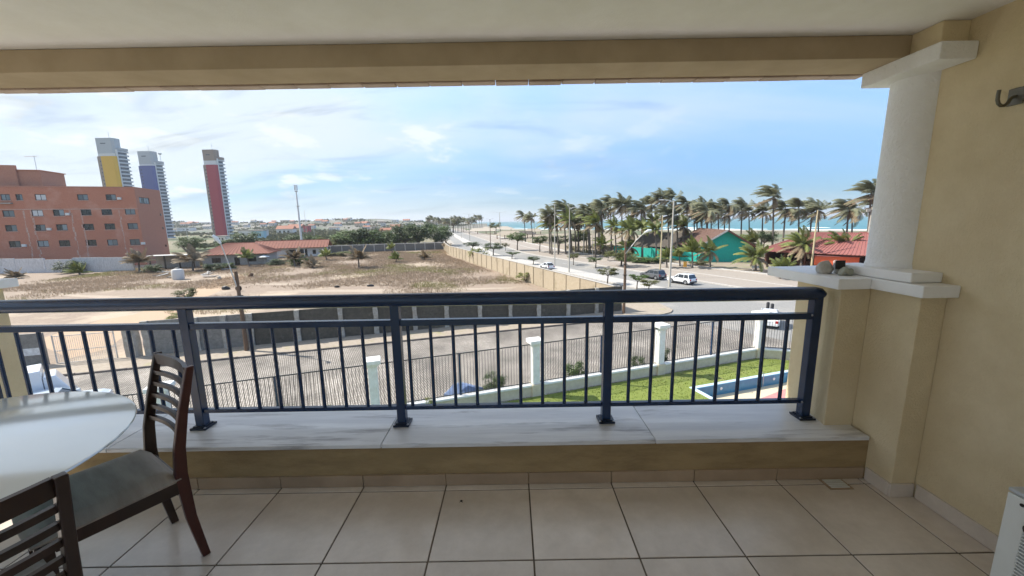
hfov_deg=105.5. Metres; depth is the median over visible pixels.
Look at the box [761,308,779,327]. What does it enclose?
car
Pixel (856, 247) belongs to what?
restaurant
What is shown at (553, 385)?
bar fence
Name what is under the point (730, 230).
beach
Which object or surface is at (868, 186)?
palm tree
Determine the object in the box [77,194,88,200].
window
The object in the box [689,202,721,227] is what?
palm tree
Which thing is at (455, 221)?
tree
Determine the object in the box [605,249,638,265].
tree
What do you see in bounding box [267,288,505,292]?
sand path
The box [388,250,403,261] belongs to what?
palm tree
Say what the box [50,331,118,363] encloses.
gate
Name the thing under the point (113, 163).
tower
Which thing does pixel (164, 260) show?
shed
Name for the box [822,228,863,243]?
palm tree
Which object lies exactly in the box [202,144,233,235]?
tower
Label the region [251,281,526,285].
sand path
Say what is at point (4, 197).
window
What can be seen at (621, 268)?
kerb
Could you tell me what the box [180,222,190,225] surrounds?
house
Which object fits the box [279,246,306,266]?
palm tree
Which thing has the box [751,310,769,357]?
fence post
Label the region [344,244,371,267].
palm tree
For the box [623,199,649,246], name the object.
palm tree
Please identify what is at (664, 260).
shrub
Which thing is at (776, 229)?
surf
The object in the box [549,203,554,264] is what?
street lamp
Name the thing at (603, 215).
palm tree
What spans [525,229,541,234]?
beach hut
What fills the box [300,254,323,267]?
palm tree
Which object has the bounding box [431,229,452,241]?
tree
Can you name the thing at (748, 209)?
palm tree
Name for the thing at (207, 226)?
house
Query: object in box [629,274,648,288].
tree
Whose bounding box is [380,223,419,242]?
tree
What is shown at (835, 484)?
floor drain
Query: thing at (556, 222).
palm tree
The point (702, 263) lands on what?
shrub
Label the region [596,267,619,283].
tree
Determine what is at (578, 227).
palm tree
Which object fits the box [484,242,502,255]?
tree
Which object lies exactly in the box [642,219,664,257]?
palm tree
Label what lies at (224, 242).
tree
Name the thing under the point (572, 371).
shrub
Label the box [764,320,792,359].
bar fence
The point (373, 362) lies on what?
fence post
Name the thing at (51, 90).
fascia
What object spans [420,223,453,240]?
tree
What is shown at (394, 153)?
sky
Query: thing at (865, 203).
palm tree
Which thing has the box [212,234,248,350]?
street lamp
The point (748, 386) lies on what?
pool
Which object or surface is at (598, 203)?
palm tree
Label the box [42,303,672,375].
pavement
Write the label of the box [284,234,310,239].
tree
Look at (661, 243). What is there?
street lamp
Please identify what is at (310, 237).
tree
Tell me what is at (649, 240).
thatched hut
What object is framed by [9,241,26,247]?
window
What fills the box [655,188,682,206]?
palm tree
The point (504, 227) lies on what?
beach hut
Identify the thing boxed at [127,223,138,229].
window
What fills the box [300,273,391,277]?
sand path
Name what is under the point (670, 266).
street lamp
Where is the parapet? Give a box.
[67,440,868,489]
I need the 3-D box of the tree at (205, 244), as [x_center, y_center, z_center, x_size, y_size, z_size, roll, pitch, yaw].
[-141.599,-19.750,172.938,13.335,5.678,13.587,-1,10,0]
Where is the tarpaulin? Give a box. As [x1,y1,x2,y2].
[444,382,483,395]
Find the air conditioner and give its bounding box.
[990,487,1023,575]
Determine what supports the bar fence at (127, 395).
on the street
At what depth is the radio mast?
152.74 m
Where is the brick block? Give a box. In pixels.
[0,156,169,264]
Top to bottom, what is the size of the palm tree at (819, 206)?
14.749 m
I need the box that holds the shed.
[146,254,199,268]
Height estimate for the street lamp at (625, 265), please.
9.194 m
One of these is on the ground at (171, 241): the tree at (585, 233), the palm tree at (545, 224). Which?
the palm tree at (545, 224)
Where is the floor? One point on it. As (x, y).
(816, 527)
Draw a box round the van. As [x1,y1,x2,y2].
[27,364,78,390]
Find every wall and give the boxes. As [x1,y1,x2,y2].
[0,257,135,272]
[19,333,49,365]
[139,286,621,355]
[328,242,443,252]
[443,242,615,290]
[614,246,697,261]
[864,0,1023,552]
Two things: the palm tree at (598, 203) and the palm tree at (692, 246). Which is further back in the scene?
the palm tree at (598, 203)
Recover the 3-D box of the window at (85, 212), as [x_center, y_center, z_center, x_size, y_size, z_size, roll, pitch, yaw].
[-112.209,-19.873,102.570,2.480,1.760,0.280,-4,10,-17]
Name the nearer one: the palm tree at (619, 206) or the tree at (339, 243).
the palm tree at (619, 206)
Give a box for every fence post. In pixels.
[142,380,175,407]
[366,356,380,404]
[526,337,540,396]
[653,322,670,374]
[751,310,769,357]
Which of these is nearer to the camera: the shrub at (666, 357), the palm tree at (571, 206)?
the shrub at (666, 357)
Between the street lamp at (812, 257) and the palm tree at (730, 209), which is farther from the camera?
the palm tree at (730, 209)
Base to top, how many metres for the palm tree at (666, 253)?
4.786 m
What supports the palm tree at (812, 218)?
on the restaurant yard at (743, 266)
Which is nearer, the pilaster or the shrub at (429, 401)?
the pilaster
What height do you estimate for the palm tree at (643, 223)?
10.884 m
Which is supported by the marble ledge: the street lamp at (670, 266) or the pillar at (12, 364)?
the pillar at (12, 364)
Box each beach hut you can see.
[470,228,498,233]
[482,226,514,230]
[496,231,519,238]
[516,231,535,237]
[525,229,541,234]
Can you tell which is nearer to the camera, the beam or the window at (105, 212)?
the beam
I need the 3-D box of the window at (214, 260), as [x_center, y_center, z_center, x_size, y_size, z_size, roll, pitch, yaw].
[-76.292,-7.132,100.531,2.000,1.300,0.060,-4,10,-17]
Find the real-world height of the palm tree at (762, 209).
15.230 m
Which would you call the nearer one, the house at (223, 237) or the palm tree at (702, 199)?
the palm tree at (702, 199)
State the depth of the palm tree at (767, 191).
99.52 m
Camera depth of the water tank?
76.15 m
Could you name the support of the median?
on the ground at (171, 241)
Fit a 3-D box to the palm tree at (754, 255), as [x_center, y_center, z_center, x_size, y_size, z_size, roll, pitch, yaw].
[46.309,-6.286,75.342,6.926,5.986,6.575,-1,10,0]
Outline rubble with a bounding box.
[221,286,230,289]
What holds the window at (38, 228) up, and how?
in the brick block
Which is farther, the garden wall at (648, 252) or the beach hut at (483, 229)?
the beach hut at (483, 229)
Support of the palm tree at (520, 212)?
on the restaurant yard at (743, 266)
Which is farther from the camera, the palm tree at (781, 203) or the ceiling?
the palm tree at (781, 203)
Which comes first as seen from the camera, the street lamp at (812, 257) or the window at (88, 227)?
the street lamp at (812, 257)
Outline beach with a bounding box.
[463,223,866,230]
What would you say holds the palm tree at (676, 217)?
on the restaurant yard at (743, 266)
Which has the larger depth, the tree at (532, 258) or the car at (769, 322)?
the tree at (532, 258)
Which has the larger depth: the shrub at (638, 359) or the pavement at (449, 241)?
the pavement at (449, 241)
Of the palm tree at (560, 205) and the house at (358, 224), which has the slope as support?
the house at (358, 224)
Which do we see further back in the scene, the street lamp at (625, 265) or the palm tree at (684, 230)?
the palm tree at (684, 230)
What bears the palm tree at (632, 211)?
on the restaurant yard at (743, 266)
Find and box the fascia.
[0,74,862,93]
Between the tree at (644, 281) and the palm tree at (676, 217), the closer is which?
the tree at (644, 281)
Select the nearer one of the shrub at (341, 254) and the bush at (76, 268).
the bush at (76, 268)
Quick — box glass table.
[0,391,136,498]
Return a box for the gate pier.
[121,331,142,356]
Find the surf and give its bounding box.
[559,227,866,229]
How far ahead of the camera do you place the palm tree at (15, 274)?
82.23 m
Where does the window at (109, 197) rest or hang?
in the brick block
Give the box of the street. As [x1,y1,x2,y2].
[65,321,790,408]
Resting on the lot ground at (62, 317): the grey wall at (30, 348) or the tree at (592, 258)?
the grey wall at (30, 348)
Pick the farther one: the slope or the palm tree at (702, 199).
the slope
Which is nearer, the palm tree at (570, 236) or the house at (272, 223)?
the palm tree at (570, 236)
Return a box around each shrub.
[48,259,86,272]
[141,263,163,272]
[166,312,177,318]
[171,287,196,296]
[202,263,223,270]
[221,263,236,268]
[265,258,285,265]
[285,255,309,265]
[329,251,351,255]
[425,397,432,403]
[467,247,489,256]
[480,369,508,388]
[515,272,528,281]
[562,360,584,375]
[629,256,659,262]
[631,355,645,365]
[655,258,674,261]
[664,348,671,360]
[687,260,708,264]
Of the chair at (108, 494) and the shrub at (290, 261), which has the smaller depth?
the chair at (108, 494)
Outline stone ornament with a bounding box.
[816,260,853,275]
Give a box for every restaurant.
[678,228,756,261]
[763,232,868,265]
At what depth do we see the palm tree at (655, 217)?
125.03 m
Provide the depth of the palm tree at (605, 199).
122.00 m
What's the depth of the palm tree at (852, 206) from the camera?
101.95 m
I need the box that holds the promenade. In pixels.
[450,228,797,287]
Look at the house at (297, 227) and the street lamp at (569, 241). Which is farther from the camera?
the house at (297, 227)
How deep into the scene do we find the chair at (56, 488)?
0.96 m
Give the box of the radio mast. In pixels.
[294,185,301,239]
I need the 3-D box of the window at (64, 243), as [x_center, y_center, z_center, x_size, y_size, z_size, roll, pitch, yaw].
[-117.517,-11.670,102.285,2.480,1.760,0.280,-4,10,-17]
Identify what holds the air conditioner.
on the floor
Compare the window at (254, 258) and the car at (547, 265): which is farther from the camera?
the window at (254, 258)
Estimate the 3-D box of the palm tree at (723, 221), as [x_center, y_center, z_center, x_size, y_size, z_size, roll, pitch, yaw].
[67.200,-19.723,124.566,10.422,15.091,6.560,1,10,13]
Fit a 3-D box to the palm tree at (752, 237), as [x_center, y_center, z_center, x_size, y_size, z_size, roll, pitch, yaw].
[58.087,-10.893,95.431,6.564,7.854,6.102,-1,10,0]
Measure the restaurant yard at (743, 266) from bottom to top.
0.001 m
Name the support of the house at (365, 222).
on the slope
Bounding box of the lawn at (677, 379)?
[501,358,788,402]
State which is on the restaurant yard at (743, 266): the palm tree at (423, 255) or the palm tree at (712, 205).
the palm tree at (712, 205)
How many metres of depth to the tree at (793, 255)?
82.54 m
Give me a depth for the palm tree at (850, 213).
95.97 m
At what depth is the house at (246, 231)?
296.47 m
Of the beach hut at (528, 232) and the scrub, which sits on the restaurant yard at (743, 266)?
the beach hut at (528, 232)
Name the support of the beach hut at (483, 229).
on the ground at (171, 241)
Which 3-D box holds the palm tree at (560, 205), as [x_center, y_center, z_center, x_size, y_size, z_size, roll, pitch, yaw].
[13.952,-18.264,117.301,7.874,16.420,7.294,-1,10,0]
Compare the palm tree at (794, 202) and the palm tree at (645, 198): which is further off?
the palm tree at (645, 198)
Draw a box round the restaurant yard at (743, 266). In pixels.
[495,233,797,272]
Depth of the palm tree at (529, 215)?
176.96 m
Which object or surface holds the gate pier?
on the ground at (171, 241)
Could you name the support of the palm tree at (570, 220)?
on the ground at (171, 241)
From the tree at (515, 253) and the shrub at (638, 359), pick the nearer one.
the shrub at (638, 359)
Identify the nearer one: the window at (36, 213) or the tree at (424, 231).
the window at (36, 213)
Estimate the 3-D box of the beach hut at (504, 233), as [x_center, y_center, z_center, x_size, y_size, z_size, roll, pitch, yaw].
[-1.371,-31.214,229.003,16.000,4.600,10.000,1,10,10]
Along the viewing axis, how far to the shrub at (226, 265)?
92.55 m
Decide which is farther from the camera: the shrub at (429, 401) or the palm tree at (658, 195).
the palm tree at (658, 195)
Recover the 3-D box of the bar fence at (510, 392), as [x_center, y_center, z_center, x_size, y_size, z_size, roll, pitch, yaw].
[-2.890,5.153,21.711,9.036,3.185,0.460,-4,10,-19]
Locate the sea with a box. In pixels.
[472,215,867,229]
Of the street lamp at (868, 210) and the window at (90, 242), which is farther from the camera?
the window at (90, 242)
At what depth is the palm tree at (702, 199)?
112.72 m
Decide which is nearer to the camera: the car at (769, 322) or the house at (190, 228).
the car at (769, 322)
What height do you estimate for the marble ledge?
0.024 m
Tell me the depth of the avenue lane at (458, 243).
165.21 m
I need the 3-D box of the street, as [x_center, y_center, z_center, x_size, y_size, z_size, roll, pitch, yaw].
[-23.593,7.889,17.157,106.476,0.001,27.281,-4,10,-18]
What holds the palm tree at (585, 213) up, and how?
on the ground at (171, 241)
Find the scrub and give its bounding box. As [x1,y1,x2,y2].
[172,218,472,248]
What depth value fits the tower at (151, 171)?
347.73 m
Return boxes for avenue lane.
[449,229,709,283]
[449,236,616,284]
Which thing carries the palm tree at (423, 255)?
on the lot ground at (62, 317)
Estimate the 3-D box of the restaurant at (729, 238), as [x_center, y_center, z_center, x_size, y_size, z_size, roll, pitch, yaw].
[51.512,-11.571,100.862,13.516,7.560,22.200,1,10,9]
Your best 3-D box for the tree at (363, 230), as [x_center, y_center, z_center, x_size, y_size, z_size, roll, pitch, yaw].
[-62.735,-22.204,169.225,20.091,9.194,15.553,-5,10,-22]
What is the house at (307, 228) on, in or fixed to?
on the ground at (171, 241)
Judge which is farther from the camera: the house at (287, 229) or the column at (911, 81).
the house at (287, 229)
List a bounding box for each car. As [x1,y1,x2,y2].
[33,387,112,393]
[539,262,554,268]
[640,269,666,279]
[667,272,696,284]
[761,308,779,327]
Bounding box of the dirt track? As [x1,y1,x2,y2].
[44,275,245,357]
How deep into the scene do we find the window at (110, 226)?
104.57 m
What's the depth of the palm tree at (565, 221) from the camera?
108.44 m
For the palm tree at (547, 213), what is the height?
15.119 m
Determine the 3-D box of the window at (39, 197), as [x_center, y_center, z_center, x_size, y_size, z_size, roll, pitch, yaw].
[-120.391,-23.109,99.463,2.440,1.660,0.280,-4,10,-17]
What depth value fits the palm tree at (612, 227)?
102.50 m
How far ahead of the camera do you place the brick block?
102.28 m
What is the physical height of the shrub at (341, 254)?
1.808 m
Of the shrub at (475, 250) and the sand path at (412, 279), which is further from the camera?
the shrub at (475, 250)
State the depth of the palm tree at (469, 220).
387.33 m
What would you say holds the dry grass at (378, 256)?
on the lot ground at (62, 317)
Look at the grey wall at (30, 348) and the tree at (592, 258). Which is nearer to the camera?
the grey wall at (30, 348)
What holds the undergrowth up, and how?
on the restaurant yard at (743, 266)
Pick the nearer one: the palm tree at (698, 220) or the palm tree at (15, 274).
the palm tree at (15, 274)
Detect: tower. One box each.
[95,134,133,186]
[137,149,175,237]
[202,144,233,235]
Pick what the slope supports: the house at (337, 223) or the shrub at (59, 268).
the house at (337, 223)
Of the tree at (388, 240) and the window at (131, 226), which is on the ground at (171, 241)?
the tree at (388, 240)
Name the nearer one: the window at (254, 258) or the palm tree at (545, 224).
the window at (254, 258)
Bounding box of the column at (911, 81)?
[861,40,978,268]
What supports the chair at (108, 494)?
on the floor
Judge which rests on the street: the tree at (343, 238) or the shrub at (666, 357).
the shrub at (666, 357)
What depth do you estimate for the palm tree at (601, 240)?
110.67 m
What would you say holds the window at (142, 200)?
in the brick block
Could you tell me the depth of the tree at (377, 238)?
164.32 m
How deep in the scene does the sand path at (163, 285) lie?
69.18 m
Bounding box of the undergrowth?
[566,244,764,257]
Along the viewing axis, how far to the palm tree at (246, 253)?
97.58 m
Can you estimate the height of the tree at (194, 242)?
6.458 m
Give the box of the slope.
[173,219,486,233]
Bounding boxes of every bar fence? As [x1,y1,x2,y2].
[122,393,144,407]
[169,365,365,407]
[378,344,531,404]
[540,328,657,393]
[664,320,756,372]
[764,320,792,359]
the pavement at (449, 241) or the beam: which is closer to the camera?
the beam
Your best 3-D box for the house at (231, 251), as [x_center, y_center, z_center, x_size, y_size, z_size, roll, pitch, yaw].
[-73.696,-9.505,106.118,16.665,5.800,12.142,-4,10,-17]
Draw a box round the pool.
[689,370,787,398]
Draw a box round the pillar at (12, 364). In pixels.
[0,278,27,397]
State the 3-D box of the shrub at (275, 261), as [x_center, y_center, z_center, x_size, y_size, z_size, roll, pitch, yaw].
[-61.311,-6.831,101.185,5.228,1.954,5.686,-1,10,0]
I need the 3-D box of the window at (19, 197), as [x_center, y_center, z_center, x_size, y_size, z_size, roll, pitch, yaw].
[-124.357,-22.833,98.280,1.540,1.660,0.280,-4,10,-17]
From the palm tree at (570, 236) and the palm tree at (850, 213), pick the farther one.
the palm tree at (570, 236)
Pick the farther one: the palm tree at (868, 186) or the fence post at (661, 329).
the palm tree at (868, 186)
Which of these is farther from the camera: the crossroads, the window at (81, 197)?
the window at (81, 197)
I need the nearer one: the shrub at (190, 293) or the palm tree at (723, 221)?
the shrub at (190, 293)
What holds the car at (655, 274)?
on the avenue lane at (560, 263)
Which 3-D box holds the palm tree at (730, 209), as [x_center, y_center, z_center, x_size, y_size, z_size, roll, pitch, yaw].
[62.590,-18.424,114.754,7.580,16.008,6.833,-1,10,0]
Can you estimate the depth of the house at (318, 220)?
833.72 m
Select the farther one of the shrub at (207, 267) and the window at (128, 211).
the window at (128, 211)
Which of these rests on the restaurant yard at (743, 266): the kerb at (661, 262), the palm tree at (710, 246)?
the palm tree at (710, 246)
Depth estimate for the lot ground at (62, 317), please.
62.50 m
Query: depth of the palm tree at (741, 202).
114.96 m
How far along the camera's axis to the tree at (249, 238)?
162.22 m
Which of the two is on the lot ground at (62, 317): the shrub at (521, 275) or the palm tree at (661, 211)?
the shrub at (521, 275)
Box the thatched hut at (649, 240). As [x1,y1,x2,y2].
[634,232,694,249]
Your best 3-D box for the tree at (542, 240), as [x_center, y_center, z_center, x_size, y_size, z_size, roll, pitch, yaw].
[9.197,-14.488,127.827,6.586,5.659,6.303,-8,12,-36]
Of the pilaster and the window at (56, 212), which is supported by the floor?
the pilaster
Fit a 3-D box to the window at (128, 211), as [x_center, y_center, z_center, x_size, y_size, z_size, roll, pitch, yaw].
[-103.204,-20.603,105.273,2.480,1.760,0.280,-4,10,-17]
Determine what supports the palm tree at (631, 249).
on the ground at (171, 241)
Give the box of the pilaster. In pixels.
[767,20,970,482]
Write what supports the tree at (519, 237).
on the promenade
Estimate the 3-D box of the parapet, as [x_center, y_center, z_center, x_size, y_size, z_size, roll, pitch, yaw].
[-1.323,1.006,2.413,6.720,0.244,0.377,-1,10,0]
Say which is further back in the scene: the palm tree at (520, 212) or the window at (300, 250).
the palm tree at (520, 212)
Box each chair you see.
[0,471,83,575]
[12,351,210,574]
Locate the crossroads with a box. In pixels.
[615,284,795,341]
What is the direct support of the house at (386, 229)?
on the ground at (171, 241)
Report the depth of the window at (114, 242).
105.27 m
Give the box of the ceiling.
[0,0,1014,49]
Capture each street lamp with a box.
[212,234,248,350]
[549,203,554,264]
[568,207,573,271]
[622,229,651,313]
[659,215,662,268]
[660,199,674,286]
[810,210,818,265]
[864,207,872,232]
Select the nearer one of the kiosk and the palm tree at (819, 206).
the kiosk
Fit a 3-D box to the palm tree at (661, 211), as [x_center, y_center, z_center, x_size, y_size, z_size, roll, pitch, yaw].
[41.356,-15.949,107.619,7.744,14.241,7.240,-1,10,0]
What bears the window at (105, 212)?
in the brick block
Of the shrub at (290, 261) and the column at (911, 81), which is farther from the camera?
the shrub at (290, 261)
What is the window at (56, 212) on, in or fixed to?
in the brick block
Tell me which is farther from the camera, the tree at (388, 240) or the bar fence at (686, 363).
the tree at (388, 240)
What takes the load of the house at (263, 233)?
on the ground at (171, 241)
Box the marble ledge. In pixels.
[99,403,869,452]
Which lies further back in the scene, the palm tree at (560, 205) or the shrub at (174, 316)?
the palm tree at (560, 205)
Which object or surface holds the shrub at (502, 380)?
on the street
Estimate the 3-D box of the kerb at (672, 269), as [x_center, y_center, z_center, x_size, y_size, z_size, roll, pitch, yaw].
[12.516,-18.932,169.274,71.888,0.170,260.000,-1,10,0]
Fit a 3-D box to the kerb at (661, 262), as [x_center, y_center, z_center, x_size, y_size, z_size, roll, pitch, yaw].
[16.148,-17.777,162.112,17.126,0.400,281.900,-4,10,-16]
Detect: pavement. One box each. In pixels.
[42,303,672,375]
[437,234,457,247]
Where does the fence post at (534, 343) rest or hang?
on the street
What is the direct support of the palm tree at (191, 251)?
on the lot ground at (62, 317)
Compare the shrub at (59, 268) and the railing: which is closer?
the railing
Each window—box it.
[0,194,10,200]
[2,210,14,216]
[5,225,17,231]
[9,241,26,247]
[16,194,23,200]
[31,210,43,216]
[34,224,51,231]
[35,194,46,200]
[37,240,48,247]
[53,210,69,216]
[56,224,68,230]
[59,240,70,246]
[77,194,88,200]
[80,209,91,215]
[83,224,93,230]
[86,240,96,246]
[101,209,112,215]
[105,223,114,229]
[106,194,121,200]
[107,239,118,245]
[125,209,135,214]
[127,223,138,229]
[130,239,144,245]
[139,197,148,203]
[212,258,220,262]
[234,257,239,264]
[248,256,255,261]
[286,249,307,256]
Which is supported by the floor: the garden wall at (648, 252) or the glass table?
the glass table
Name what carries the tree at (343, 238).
on the ground at (171, 241)
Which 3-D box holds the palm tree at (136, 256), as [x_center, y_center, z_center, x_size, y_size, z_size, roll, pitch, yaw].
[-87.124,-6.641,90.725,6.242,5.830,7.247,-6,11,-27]
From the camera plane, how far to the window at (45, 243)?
101.11 m
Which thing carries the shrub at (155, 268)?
on the lot ground at (62, 317)
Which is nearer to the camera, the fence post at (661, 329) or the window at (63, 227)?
the fence post at (661, 329)
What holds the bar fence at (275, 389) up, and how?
on the street
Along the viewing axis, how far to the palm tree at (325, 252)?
111.30 m
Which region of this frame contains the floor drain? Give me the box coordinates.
[818,479,853,489]
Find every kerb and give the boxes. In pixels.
[462,232,745,287]
[482,235,796,286]
[492,235,766,274]
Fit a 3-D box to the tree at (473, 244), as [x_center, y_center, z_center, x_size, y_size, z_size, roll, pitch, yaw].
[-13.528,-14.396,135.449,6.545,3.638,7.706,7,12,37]
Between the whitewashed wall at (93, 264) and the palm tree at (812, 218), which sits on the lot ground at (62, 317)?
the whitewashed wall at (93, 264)
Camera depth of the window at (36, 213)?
99.81 m
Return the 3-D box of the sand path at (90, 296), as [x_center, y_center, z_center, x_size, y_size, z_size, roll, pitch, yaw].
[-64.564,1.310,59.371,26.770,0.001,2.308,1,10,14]
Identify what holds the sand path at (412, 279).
on the lot ground at (62, 317)
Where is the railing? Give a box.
[0,287,826,430]
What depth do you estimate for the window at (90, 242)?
103.96 m
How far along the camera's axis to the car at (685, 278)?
61.02 m
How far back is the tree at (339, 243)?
163.56 m
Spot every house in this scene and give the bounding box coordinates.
[176,227,195,230]
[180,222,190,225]
[201,242,280,265]
[202,224,211,228]
[214,235,232,241]
[238,229,268,236]
[252,230,266,237]
[255,239,331,257]
[269,222,276,225]
[276,225,296,233]
[288,224,305,232]
[303,226,310,231]
[314,219,323,222]
[334,222,341,225]
[354,222,361,226]
[361,221,369,224]
[379,228,392,232]
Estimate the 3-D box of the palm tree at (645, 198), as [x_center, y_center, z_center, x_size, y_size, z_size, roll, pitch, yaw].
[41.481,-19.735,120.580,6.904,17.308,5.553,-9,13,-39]
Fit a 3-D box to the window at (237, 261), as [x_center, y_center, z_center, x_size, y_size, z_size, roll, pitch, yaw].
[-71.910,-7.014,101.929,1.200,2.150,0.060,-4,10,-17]
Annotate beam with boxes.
[0,35,911,87]
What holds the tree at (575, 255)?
on the ground at (171, 241)
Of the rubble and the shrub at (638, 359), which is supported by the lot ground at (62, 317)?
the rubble
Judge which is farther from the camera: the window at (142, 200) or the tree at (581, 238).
the tree at (581, 238)
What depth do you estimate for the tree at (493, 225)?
303.30 m
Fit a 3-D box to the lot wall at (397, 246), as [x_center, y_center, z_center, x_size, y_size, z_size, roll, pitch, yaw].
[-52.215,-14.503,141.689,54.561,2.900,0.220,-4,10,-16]
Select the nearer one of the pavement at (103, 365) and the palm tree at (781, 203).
the pavement at (103, 365)
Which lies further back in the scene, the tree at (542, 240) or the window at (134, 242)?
the tree at (542, 240)
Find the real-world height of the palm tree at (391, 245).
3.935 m
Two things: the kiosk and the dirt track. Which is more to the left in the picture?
the dirt track
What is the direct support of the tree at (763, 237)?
on the restaurant yard at (743, 266)
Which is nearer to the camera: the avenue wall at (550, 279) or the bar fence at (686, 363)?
the bar fence at (686, 363)
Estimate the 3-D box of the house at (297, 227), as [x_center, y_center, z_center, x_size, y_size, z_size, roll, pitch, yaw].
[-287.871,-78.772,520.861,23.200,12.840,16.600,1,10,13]
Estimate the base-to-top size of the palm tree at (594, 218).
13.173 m
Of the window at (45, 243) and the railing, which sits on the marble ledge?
the railing
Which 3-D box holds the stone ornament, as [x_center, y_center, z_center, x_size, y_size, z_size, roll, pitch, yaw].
[1.920,-0.121,2.296,0.167,0.083,0.170,-1,10,0]
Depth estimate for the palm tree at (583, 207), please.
115.67 m
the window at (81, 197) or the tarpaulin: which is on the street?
the tarpaulin
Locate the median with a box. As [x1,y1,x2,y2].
[449,231,666,288]
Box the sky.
[0,77,889,222]
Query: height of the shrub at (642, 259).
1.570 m
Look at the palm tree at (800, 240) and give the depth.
79.64 m
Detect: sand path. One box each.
[33,294,148,297]
[99,282,218,287]
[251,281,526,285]
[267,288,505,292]
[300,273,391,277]
[355,277,463,280]
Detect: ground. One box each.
[0,250,551,363]
[168,222,866,290]
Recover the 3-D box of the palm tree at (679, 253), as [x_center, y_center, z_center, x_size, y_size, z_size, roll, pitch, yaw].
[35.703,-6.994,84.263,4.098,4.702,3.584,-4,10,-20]
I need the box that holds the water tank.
[171,268,184,279]
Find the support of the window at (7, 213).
in the brick block
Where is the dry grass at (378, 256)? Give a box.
[2,249,528,314]
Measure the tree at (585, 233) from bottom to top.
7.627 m
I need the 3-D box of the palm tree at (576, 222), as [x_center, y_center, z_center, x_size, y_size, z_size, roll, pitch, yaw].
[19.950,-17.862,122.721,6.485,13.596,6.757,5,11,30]
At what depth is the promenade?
79.65 m
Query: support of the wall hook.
attached to the wall at (970, 242)
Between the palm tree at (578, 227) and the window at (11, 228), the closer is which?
the window at (11, 228)
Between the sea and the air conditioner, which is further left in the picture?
the sea
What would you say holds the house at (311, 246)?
on the lot ground at (62, 317)
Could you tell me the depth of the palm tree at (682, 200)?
111.16 m
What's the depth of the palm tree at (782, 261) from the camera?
63.52 m
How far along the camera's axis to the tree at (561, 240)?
124.41 m
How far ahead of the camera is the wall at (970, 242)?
1.80 m
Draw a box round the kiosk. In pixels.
[814,255,860,265]
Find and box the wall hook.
[995,86,1023,106]
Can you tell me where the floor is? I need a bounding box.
[0,477,994,575]
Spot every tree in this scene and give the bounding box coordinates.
[0,268,29,277]
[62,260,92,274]
[119,247,156,271]
[170,243,211,270]
[172,237,205,248]
[176,238,214,249]
[213,239,245,245]
[226,231,260,242]
[236,247,255,265]
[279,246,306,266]
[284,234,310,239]
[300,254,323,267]
[302,235,319,239]
[317,237,347,244]
[317,247,330,259]
[327,229,367,244]
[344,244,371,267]
[346,226,383,244]
[359,230,394,243]
[378,232,403,242]
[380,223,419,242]
[386,242,394,252]
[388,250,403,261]
[400,220,435,243]
[416,249,432,259]
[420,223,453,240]
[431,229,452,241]
[442,219,463,232]
[463,242,481,250]
[466,218,472,229]
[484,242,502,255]
[488,222,501,227]
[505,252,520,255]
[506,232,527,249]
[514,210,528,241]
[523,211,537,242]
[527,256,539,263]
[529,235,548,251]
[536,214,558,253]
[537,204,559,254]
[545,235,574,251]
[547,213,560,253]
[549,199,568,253]
[555,206,582,253]
[559,206,574,244]
[561,219,577,252]
[566,213,580,251]
[567,204,575,213]
[567,233,590,249]
[567,253,580,264]
[572,203,592,252]
[572,209,590,253]
[572,210,584,251]
[574,229,588,249]
[580,209,604,257]
[586,199,609,253]
[587,257,602,267]
[590,233,613,254]
[591,208,609,245]
[593,194,615,250]
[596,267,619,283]
[602,214,621,257]
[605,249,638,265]
[606,192,631,241]
[612,214,639,256]
[617,237,638,254]
[619,202,638,240]
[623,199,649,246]
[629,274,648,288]
[632,217,651,256]
[639,195,657,247]
[639,279,658,288]
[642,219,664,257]
[646,212,663,231]
[647,188,673,227]
[650,204,674,248]
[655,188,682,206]
[656,246,676,267]
[663,207,689,246]
[669,214,692,245]
[671,195,699,227]
[673,246,688,265]
[676,235,702,267]
[681,210,705,228]
[689,196,712,227]
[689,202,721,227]
[693,235,727,266]
[702,200,725,228]
[708,205,730,228]
[717,198,741,229]
[723,197,755,235]
[730,240,773,271]
[735,205,756,234]
[740,228,759,249]
[747,200,776,243]
[749,184,781,244]
[757,229,781,254]
[764,200,801,240]
[766,254,796,278]
[776,225,820,265]
[780,197,807,232]
[783,253,803,265]
[795,197,827,231]
[801,199,833,231]
[822,199,867,231]
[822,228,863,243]
[830,199,866,231]
[843,179,876,231]
[857,198,871,214]

